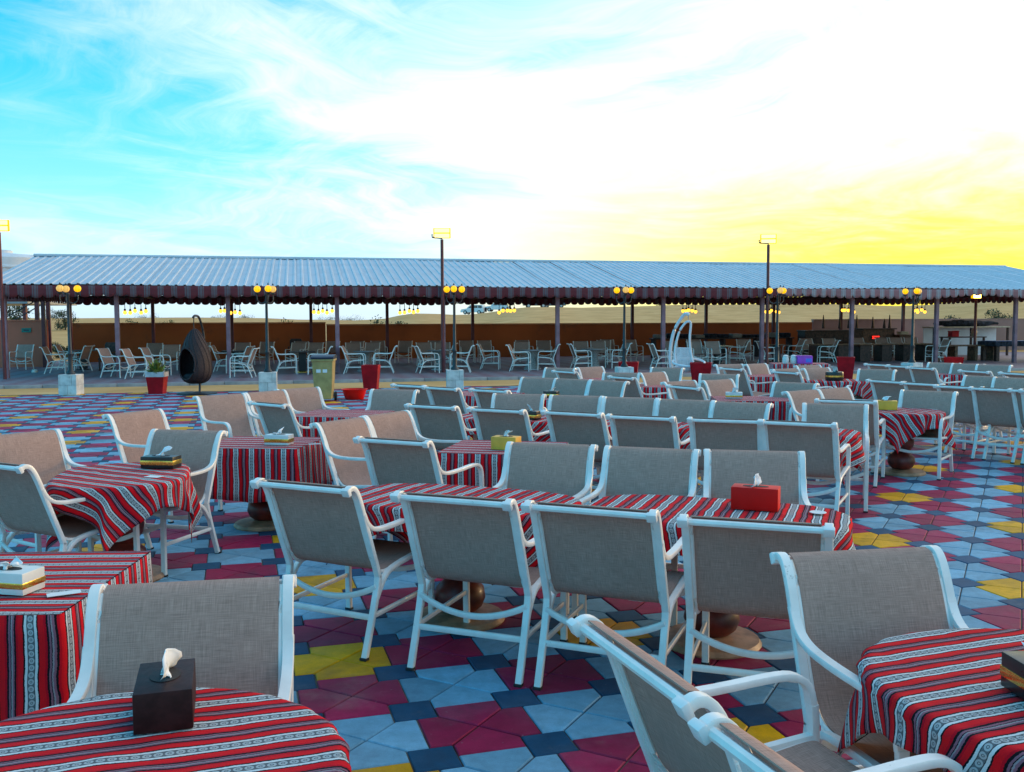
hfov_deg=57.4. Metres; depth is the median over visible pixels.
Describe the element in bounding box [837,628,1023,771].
tablecloth
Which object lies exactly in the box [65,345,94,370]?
sling chair
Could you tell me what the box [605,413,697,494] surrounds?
sling chair
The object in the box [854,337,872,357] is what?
sling chair
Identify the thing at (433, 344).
sling chair
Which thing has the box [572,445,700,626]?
sling chair
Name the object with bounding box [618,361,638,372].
planter
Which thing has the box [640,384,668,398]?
tablecloth
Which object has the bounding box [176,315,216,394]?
egg chair
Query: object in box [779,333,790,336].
folded bundle
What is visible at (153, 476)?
paper card
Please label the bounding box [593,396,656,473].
sling chair
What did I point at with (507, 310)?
pendant light
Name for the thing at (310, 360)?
sling chair
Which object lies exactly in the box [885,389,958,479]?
sling chair
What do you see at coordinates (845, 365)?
planter
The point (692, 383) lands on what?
sling chair
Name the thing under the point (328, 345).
sling chair
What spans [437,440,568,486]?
tablecloth
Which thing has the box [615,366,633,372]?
lamp block
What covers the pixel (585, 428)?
sling chair
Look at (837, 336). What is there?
door panel
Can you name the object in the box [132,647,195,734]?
tissue box
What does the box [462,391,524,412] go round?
tablecloth
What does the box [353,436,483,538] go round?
sling chair
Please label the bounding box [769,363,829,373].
tablecloth
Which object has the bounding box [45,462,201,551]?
tablecloth
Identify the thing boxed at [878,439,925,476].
pedestal table
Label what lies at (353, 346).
sling chair
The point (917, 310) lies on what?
pendant light
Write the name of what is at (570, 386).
sling chair
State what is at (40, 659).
tablecloth
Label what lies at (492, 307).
parked car
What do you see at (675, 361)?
hanging chair
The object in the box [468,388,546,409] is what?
sling chair
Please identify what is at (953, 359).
planter
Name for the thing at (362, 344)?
sling chair
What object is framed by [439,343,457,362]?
sling chair
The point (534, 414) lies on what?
tissue box
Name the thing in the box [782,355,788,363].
jar
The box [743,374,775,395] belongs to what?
tablecloth
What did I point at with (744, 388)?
sling chair
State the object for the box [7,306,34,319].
shrub
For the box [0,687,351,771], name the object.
tablecloth
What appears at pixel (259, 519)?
pedestal table
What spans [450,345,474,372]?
sling chair
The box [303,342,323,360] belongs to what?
sling chair
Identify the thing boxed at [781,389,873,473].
sling chair
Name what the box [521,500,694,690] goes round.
sling chair
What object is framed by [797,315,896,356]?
serving counter
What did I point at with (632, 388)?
sling chair
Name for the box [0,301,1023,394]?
ground
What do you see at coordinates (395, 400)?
sling chair
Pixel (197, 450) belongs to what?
sling chair
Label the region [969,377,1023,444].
sling chair
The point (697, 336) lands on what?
folded bundle
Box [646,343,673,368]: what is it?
sling chair
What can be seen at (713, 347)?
sling chair
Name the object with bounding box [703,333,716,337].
folded bundle
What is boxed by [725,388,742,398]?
tissue box
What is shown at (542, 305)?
parked car
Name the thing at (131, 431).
sling chair
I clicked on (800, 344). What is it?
sling chair
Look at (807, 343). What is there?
sling chair
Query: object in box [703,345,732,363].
pavilion table
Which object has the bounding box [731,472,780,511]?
tissue box
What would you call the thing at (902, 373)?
sling chair
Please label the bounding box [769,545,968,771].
sling chair
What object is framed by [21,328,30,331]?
green sign
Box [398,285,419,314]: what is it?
pendant light
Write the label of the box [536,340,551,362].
sling chair
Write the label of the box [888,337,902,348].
sling chair
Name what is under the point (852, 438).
tablecloth
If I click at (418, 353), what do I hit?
sling chair
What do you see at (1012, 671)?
tissue box
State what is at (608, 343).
sling chair
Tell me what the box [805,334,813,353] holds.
door panel
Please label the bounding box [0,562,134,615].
pedestal table
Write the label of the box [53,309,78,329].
shrub
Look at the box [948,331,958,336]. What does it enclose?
red box
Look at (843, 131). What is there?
sky
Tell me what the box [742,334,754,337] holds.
folded bundle
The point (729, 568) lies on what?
sling chair
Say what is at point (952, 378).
tablecloth
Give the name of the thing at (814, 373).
sling chair
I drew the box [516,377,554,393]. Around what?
sling chair
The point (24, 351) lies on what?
sling chair
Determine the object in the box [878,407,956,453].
tablecloth
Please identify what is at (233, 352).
pavilion table
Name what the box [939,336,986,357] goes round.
side table
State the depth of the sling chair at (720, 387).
13.48 m
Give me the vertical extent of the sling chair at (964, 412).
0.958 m
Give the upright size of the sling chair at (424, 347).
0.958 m
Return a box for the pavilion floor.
[0,352,1023,388]
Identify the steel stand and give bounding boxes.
[7,297,52,363]
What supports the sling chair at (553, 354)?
on the pavilion floor
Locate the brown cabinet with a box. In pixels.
[894,331,910,342]
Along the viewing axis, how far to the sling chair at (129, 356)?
29.67 m
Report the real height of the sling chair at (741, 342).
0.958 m
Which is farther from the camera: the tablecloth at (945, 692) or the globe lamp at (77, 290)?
the globe lamp at (77, 290)
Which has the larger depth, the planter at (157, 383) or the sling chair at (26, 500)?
the planter at (157, 383)
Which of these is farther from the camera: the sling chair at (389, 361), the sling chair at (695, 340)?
the sling chair at (695, 340)
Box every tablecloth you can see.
[0,550,152,720]
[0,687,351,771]
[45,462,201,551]
[204,436,331,502]
[295,409,394,436]
[326,483,581,566]
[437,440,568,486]
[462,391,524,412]
[462,413,550,441]
[544,398,548,408]
[587,494,855,555]
[606,420,689,448]
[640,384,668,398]
[710,396,794,420]
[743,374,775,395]
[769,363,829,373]
[803,379,872,398]
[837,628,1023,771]
[838,428,865,488]
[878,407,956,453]
[938,373,962,385]
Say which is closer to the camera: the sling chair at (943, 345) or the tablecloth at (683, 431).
the tablecloth at (683, 431)
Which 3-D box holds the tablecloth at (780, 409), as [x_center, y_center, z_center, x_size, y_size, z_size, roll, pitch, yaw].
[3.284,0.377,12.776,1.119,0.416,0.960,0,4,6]
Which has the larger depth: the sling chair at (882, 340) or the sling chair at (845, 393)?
the sling chair at (882, 340)
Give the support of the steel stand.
on the pavilion floor
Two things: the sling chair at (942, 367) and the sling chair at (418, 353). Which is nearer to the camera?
the sling chair at (942, 367)
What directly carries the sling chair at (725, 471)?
on the paving
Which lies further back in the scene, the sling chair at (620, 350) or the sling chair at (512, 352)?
the sling chair at (620, 350)
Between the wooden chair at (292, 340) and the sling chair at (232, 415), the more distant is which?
the wooden chair at (292, 340)
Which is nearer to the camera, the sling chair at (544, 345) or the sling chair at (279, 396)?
the sling chair at (279, 396)
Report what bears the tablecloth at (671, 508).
on the pedestal table at (724, 628)
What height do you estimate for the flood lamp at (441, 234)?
5.080 m
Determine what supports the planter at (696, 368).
on the paving
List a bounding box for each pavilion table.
[72,350,97,369]
[221,350,244,370]
[289,351,315,372]
[353,351,377,370]
[427,350,451,369]
[520,349,543,369]
[582,348,604,366]
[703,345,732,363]
[764,344,791,361]
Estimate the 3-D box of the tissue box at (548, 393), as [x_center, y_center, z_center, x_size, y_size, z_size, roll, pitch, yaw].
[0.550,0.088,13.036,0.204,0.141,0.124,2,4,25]
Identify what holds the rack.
on the pavilion floor
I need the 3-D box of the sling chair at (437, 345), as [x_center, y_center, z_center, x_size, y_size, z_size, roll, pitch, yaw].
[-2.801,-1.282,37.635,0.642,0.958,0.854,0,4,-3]
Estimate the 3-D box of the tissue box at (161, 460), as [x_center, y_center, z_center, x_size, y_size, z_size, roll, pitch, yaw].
[-2.558,0.521,6.810,0.254,0.145,0.134,0,4,8]
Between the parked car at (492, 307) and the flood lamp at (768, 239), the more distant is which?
the parked car at (492, 307)
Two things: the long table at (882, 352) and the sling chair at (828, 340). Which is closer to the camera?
the long table at (882, 352)
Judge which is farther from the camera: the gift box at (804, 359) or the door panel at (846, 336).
the door panel at (846, 336)
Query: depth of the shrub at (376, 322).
61.13 m
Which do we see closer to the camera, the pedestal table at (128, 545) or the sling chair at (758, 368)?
the pedestal table at (128, 545)
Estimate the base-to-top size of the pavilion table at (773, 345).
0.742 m
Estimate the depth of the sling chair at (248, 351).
32.95 m
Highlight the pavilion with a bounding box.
[3,254,1023,377]
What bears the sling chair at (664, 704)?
on the paving
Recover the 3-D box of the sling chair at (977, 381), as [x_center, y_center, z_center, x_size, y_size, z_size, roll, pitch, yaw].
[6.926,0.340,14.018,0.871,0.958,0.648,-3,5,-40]
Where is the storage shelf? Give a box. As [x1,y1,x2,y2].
[921,326,1009,354]
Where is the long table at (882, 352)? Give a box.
[809,343,932,361]
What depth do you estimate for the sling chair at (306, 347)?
41.06 m
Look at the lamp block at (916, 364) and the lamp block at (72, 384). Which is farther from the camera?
the lamp block at (916, 364)
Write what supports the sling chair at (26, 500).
on the paving
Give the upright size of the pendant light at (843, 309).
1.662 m
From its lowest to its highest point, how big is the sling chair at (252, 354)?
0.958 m
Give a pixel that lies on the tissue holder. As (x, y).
(835, 374)
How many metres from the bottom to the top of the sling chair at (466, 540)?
0.958 m
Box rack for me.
[649,337,793,357]
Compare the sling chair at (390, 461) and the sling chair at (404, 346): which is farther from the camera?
the sling chair at (404, 346)
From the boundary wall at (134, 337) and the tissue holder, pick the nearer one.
the tissue holder
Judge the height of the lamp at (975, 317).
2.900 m
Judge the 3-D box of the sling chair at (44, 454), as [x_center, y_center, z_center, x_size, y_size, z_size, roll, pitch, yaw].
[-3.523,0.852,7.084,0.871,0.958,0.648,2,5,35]
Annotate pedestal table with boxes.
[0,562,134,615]
[108,521,163,581]
[229,440,318,531]
[422,579,504,633]
[668,606,761,659]
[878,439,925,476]
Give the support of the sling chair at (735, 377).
on the paving
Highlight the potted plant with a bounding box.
[144,359,169,373]
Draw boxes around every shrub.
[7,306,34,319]
[52,342,63,352]
[52,346,67,357]
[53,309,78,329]
[370,314,404,323]
[984,308,1012,319]
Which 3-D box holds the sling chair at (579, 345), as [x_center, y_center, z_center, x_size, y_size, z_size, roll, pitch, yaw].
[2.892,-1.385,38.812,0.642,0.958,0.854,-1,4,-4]
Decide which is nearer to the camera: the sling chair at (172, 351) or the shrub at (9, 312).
the sling chair at (172, 351)
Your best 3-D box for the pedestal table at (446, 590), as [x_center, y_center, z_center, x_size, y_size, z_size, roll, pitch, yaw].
[-0.316,1.046,5.634,1.379,0.732,0.788,1,4,23]
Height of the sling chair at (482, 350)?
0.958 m
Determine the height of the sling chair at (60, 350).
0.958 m
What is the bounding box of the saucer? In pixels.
[809,510,826,513]
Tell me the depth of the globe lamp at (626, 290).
26.53 m
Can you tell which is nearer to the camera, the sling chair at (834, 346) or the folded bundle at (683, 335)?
the sling chair at (834, 346)
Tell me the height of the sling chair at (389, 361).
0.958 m
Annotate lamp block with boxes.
[58,374,83,394]
[259,372,276,391]
[446,369,463,388]
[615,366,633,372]
[901,362,922,366]
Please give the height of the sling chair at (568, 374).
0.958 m
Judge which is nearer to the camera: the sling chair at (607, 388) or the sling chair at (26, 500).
the sling chair at (26, 500)
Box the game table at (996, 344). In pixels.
[977,340,1023,360]
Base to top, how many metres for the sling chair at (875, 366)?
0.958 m
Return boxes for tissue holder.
[825,366,843,380]
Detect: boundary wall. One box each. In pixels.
[0,320,49,366]
[72,322,325,361]
[326,322,812,358]
[811,318,1023,350]
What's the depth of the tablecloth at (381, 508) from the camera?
5.63 m
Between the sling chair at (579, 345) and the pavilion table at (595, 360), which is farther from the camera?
the sling chair at (579, 345)
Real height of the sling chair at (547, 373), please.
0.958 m
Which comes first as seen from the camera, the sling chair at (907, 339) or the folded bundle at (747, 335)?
the sling chair at (907, 339)
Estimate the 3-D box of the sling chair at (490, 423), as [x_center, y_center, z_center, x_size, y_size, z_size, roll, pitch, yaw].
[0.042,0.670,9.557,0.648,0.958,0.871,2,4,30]
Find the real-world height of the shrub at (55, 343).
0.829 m
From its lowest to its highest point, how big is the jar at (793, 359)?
0.215 m
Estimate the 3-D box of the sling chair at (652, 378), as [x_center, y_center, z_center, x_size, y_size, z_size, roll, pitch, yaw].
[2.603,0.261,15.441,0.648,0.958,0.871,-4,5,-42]
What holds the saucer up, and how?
on the tablecloth at (671, 508)
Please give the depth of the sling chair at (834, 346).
39.00 m
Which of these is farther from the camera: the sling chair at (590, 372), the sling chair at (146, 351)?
the sling chair at (146, 351)
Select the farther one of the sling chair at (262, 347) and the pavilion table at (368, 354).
the sling chair at (262, 347)
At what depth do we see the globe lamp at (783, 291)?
27.43 m
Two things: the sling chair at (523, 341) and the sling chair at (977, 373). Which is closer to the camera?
the sling chair at (977, 373)
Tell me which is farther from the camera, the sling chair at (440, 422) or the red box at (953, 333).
the red box at (953, 333)
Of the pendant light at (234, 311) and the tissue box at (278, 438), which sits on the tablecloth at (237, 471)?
the tissue box at (278, 438)
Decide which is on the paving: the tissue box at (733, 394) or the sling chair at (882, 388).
the sling chair at (882, 388)
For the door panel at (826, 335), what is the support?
in the serving counter
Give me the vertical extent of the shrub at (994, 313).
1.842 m
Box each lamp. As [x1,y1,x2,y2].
[0,220,9,378]
[56,282,80,374]
[254,283,275,371]
[431,228,450,371]
[443,283,464,369]
[614,285,633,366]
[759,234,776,364]
[767,285,786,362]
[902,286,921,362]
[971,294,980,344]
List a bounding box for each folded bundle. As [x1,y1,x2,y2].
[653,334,665,337]
[666,333,676,337]
[679,334,688,337]
[691,335,704,337]
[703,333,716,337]
[717,334,728,337]
[729,334,741,337]
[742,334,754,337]
[765,332,775,336]
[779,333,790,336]
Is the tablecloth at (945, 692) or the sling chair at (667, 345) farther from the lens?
the sling chair at (667, 345)
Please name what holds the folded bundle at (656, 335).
on the rack
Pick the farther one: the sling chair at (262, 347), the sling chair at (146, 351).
the sling chair at (262, 347)
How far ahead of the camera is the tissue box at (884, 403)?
11.00 m
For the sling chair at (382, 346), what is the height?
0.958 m
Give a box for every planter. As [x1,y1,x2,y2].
[145,371,168,393]
[361,365,380,389]
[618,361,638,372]
[690,362,711,382]
[837,357,854,378]
[943,357,963,362]
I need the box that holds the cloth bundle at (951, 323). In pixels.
[933,320,998,326]
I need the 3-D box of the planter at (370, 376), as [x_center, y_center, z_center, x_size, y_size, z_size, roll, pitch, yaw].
[-3.831,-0.243,25.391,0.460,0.660,0.460,0,4,1]
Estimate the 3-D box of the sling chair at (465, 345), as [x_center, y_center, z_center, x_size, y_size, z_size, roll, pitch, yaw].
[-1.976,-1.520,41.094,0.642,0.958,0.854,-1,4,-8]
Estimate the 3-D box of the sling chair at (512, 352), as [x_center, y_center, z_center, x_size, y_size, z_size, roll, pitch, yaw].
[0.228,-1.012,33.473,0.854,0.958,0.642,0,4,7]
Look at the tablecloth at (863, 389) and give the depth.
16.19 m
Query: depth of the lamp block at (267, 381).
24.38 m
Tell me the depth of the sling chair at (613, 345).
42.56 m
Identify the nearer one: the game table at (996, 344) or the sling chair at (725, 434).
the sling chair at (725, 434)
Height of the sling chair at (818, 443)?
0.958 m
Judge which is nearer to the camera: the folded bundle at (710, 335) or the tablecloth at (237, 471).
the tablecloth at (237, 471)
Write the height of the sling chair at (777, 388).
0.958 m
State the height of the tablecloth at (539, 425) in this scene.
0.411 m
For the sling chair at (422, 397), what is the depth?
12.86 m
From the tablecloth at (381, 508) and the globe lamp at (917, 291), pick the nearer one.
the tablecloth at (381, 508)
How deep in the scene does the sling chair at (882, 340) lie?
44.61 m
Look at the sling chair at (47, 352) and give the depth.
32.81 m
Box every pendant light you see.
[123,284,147,314]
[219,295,241,314]
[312,285,333,314]
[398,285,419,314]
[497,298,515,313]
[681,287,696,312]
[764,298,780,313]
[841,299,854,313]
[914,288,925,313]
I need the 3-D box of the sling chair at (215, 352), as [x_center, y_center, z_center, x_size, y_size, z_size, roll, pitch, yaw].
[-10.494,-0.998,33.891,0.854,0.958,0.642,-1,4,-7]
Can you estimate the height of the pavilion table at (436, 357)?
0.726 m
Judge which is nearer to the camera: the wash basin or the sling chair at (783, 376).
the sling chair at (783, 376)
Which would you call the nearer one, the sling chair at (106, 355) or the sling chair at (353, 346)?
the sling chair at (106, 355)
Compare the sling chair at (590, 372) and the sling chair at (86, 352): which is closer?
the sling chair at (590, 372)
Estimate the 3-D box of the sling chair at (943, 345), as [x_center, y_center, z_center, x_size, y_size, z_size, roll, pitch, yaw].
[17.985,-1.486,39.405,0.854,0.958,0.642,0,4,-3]
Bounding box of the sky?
[0,0,1023,319]
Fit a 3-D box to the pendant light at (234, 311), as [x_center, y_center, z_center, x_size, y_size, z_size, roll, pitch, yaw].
[-10.481,-3.463,34.650,0.900,1.671,0.232,-2,4,-30]
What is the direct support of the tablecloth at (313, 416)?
on the pedestal table
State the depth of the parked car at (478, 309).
180.24 m
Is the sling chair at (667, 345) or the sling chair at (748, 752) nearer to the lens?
the sling chair at (748, 752)
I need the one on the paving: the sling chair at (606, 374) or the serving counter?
the sling chair at (606, 374)
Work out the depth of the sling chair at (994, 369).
17.84 m
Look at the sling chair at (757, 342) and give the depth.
38.43 m
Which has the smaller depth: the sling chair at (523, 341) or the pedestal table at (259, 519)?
the pedestal table at (259, 519)
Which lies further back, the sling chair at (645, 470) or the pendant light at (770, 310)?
the pendant light at (770, 310)
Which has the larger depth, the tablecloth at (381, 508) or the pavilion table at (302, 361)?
the pavilion table at (302, 361)
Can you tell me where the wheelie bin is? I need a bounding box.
[310,354,336,399]
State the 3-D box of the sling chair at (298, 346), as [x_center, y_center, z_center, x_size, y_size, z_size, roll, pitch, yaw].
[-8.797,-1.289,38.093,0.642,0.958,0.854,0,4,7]
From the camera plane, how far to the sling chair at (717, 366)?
18.50 m
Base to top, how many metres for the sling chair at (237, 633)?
0.958 m
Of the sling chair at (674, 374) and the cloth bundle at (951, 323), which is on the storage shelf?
the cloth bundle at (951, 323)
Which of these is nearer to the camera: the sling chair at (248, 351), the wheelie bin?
the wheelie bin
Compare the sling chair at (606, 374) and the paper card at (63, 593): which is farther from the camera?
the sling chair at (606, 374)
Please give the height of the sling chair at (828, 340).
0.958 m
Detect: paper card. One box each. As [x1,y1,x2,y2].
[46,589,81,596]
[145,475,162,477]
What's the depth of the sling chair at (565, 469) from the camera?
6.40 m
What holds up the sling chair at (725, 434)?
on the paving
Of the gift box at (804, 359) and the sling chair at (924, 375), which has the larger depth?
the gift box at (804, 359)
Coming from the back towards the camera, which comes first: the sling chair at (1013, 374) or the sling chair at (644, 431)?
the sling chair at (1013, 374)
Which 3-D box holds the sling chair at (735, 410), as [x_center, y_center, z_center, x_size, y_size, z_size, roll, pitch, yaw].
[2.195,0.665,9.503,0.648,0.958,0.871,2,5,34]
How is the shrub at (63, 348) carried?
on the ground
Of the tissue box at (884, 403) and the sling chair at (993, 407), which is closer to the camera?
the tissue box at (884, 403)
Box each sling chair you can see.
[0,429,86,551]
[0,462,139,551]
[9,344,34,369]
[39,346,67,373]
[53,344,78,368]
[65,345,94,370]
[67,574,296,701]
[87,429,227,576]
[96,348,130,377]
[102,409,222,522]
[119,348,153,378]
[138,347,171,375]
[145,343,162,366]
[159,344,180,369]
[192,393,259,439]
[209,345,233,371]
[226,346,254,372]
[230,347,259,377]
[233,342,250,365]
[245,389,300,435]
[247,401,309,436]
[249,478,434,661]
[254,342,274,364]
[271,346,296,372]
[275,387,349,413]
[285,342,306,365]
[294,341,309,362]
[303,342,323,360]
[308,346,332,373]
[309,416,392,540]
[323,341,335,352]
[339,346,365,373]
[345,341,364,363]
[345,342,362,366]
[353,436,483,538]
[359,410,461,442]
[360,342,380,364]
[365,389,419,413]
[370,341,387,362]
[373,345,397,372]
[390,383,431,404]
[390,490,567,687]
[394,341,412,362]
[404,403,475,449]
[412,345,439,372]
[416,342,433,365]
[422,386,476,439]
[425,341,440,362]
[434,342,449,365]
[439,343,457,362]
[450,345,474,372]
[459,340,474,362]
[466,407,548,440]
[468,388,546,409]
[473,393,546,439]
[476,343,499,368]
[477,340,493,362]
[493,441,597,614]
[506,344,530,370]
[513,342,529,363]
[515,340,533,361]
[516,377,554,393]
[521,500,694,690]
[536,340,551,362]
[537,344,560,367]
[540,409,611,488]
[542,367,576,377]
[547,395,602,479]
[551,370,580,378]
[551,378,590,395]
[566,614,962,771]
[567,343,591,368]
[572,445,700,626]
[573,341,589,362]
[575,366,604,378]
[585,379,629,396]
[590,341,607,363]
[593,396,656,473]
[597,340,610,360]
[600,339,618,360]
[602,372,640,381]
[605,343,631,367]
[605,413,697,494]
[607,375,666,397]
[622,340,643,360]
[637,371,668,385]
[639,367,684,383]
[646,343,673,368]
[654,398,715,477]
[660,380,708,399]
[665,341,680,364]
[666,384,707,399]
[677,514,834,730]
[686,339,703,358]
[686,341,708,362]
[687,417,762,496]
[687,712,803,771]
[698,373,739,398]
[698,400,773,473]
[699,379,737,399]
[703,449,811,505]
[704,341,726,363]
[713,364,744,373]
[719,367,772,395]
[727,340,749,363]
[736,339,753,360]
[743,363,770,374]
[754,341,774,363]
[758,419,850,515]
[769,381,819,420]
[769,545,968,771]
[770,368,800,380]
[770,370,832,388]
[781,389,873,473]
[782,339,806,357]
[793,365,821,378]
[799,338,813,354]
[800,367,855,397]
[801,403,868,512]
[814,398,885,487]
[817,340,840,362]
[818,387,892,465]
[821,338,835,359]
[846,369,896,400]
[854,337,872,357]
[863,363,889,368]
[865,379,906,406]
[874,337,894,357]
[884,365,941,381]
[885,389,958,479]
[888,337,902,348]
[899,381,976,453]
[903,337,917,351]
[905,366,961,383]
[925,339,951,361]
[926,362,951,383]
[933,384,1010,459]
[949,363,975,373]
[955,375,1001,439]
[957,369,992,375]
[961,364,1012,382]
[968,386,1023,464]
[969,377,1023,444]
[997,371,1023,377]
[1007,388,1023,463]
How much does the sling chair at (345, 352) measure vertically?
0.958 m
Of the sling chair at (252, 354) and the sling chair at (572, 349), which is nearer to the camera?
the sling chair at (252, 354)
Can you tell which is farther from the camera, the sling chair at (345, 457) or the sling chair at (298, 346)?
the sling chair at (298, 346)
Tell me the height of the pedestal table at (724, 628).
0.732 m
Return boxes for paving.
[0,385,1023,771]
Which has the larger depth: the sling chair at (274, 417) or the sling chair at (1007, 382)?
the sling chair at (1007, 382)
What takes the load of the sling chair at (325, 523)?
on the paving
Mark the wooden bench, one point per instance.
(972, 352)
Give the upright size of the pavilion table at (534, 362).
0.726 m
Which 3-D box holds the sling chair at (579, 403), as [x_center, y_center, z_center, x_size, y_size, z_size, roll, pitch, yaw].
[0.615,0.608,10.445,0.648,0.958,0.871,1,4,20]
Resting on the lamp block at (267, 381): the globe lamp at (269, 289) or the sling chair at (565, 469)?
the globe lamp at (269, 289)
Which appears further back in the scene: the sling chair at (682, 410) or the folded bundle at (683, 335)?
the folded bundle at (683, 335)
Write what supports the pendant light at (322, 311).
hanging from the pavilion
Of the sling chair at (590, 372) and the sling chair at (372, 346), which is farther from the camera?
the sling chair at (372, 346)
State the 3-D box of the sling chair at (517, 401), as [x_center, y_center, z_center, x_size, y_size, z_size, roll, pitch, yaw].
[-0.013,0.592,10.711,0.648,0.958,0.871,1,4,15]
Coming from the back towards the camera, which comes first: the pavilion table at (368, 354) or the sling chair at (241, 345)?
the sling chair at (241, 345)
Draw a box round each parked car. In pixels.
[460,305,486,313]
[486,303,509,311]
[523,304,546,306]
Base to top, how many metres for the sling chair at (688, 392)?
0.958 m
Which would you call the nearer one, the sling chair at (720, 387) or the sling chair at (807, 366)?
the sling chair at (720, 387)
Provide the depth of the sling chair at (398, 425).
8.74 m
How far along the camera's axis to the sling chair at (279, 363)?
31.94 m
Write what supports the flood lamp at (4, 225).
on the pavilion floor
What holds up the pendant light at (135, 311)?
hanging from the pavilion
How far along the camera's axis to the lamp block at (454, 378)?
25.12 m
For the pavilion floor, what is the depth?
33.78 m
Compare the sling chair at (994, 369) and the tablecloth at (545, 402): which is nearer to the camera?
the tablecloth at (545, 402)
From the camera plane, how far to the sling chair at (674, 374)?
17.16 m
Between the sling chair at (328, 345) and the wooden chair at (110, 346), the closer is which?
the wooden chair at (110, 346)
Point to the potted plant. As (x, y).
(155, 366)
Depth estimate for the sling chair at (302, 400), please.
12.14 m
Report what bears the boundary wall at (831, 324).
on the pavilion floor
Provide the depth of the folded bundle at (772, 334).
46.27 m
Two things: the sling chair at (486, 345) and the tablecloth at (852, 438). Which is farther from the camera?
the sling chair at (486, 345)
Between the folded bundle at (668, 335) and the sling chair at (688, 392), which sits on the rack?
the folded bundle at (668, 335)
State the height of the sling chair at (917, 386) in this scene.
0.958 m
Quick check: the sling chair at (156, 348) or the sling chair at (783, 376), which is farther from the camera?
the sling chair at (156, 348)
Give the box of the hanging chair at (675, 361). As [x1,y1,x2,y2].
[668,312,705,380]
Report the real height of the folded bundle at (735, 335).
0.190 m
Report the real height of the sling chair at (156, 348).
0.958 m
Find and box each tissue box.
[0,557,45,595]
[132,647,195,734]
[140,447,181,468]
[264,427,293,444]
[491,430,520,449]
[527,404,540,419]
[543,387,559,397]
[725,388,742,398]
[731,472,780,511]
[878,396,897,409]
[1000,643,1023,699]
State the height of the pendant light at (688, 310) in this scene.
1.639 m
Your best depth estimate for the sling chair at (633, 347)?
41.62 m
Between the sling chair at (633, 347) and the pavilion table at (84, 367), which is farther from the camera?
the sling chair at (633, 347)
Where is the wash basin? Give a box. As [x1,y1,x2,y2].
[341,388,367,399]
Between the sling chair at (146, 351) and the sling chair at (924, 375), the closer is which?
the sling chair at (924, 375)
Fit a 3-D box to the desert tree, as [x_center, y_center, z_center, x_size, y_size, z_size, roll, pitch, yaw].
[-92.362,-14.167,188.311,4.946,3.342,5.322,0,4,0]
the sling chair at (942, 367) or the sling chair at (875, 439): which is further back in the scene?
the sling chair at (942, 367)
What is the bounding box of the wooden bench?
[925,344,993,360]
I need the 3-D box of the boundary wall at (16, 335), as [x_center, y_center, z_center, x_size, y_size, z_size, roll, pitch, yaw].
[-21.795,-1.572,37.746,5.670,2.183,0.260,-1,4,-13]
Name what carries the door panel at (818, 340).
in the serving counter
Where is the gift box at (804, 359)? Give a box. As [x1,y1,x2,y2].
[796,355,812,363]
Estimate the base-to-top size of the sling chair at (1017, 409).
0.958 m
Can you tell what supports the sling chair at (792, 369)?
on the paving
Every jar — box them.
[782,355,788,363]
[790,355,796,363]
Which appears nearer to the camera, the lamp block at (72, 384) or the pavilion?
the lamp block at (72, 384)
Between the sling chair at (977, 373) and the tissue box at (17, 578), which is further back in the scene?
the sling chair at (977, 373)
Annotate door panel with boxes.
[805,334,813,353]
[815,334,823,343]
[825,334,832,353]
[834,334,842,343]
[844,334,848,343]
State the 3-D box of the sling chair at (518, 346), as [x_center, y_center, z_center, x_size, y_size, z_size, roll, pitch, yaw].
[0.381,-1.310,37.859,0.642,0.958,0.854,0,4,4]
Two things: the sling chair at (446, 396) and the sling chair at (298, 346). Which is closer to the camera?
the sling chair at (446, 396)
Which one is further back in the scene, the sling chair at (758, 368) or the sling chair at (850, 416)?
the sling chair at (758, 368)
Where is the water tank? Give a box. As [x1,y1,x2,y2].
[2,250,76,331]
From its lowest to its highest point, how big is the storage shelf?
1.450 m
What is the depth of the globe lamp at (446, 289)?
25.23 m
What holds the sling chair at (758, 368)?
on the paving
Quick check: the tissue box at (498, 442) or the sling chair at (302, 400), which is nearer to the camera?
the tissue box at (498, 442)
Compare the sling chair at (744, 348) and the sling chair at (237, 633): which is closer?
the sling chair at (237, 633)
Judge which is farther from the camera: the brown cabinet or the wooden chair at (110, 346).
the brown cabinet
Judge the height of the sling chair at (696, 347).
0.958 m
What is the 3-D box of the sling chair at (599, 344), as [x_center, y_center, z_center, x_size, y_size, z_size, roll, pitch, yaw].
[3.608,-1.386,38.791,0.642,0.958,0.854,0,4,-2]
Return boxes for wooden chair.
[98,342,115,370]
[287,339,301,361]
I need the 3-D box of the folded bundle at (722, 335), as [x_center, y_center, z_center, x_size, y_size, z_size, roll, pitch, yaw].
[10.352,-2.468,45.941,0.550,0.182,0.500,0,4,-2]
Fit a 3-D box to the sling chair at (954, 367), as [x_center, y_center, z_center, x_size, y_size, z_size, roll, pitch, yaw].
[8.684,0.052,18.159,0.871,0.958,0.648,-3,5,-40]
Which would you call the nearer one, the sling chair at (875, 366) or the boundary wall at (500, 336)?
the sling chair at (875, 366)
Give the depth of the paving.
5.47 m
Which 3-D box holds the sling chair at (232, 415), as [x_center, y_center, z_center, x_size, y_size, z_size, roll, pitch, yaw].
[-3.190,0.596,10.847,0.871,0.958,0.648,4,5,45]
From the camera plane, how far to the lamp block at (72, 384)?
23.63 m
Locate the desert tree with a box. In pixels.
[45,308,66,317]
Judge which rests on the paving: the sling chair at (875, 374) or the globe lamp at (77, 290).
the sling chair at (875, 374)

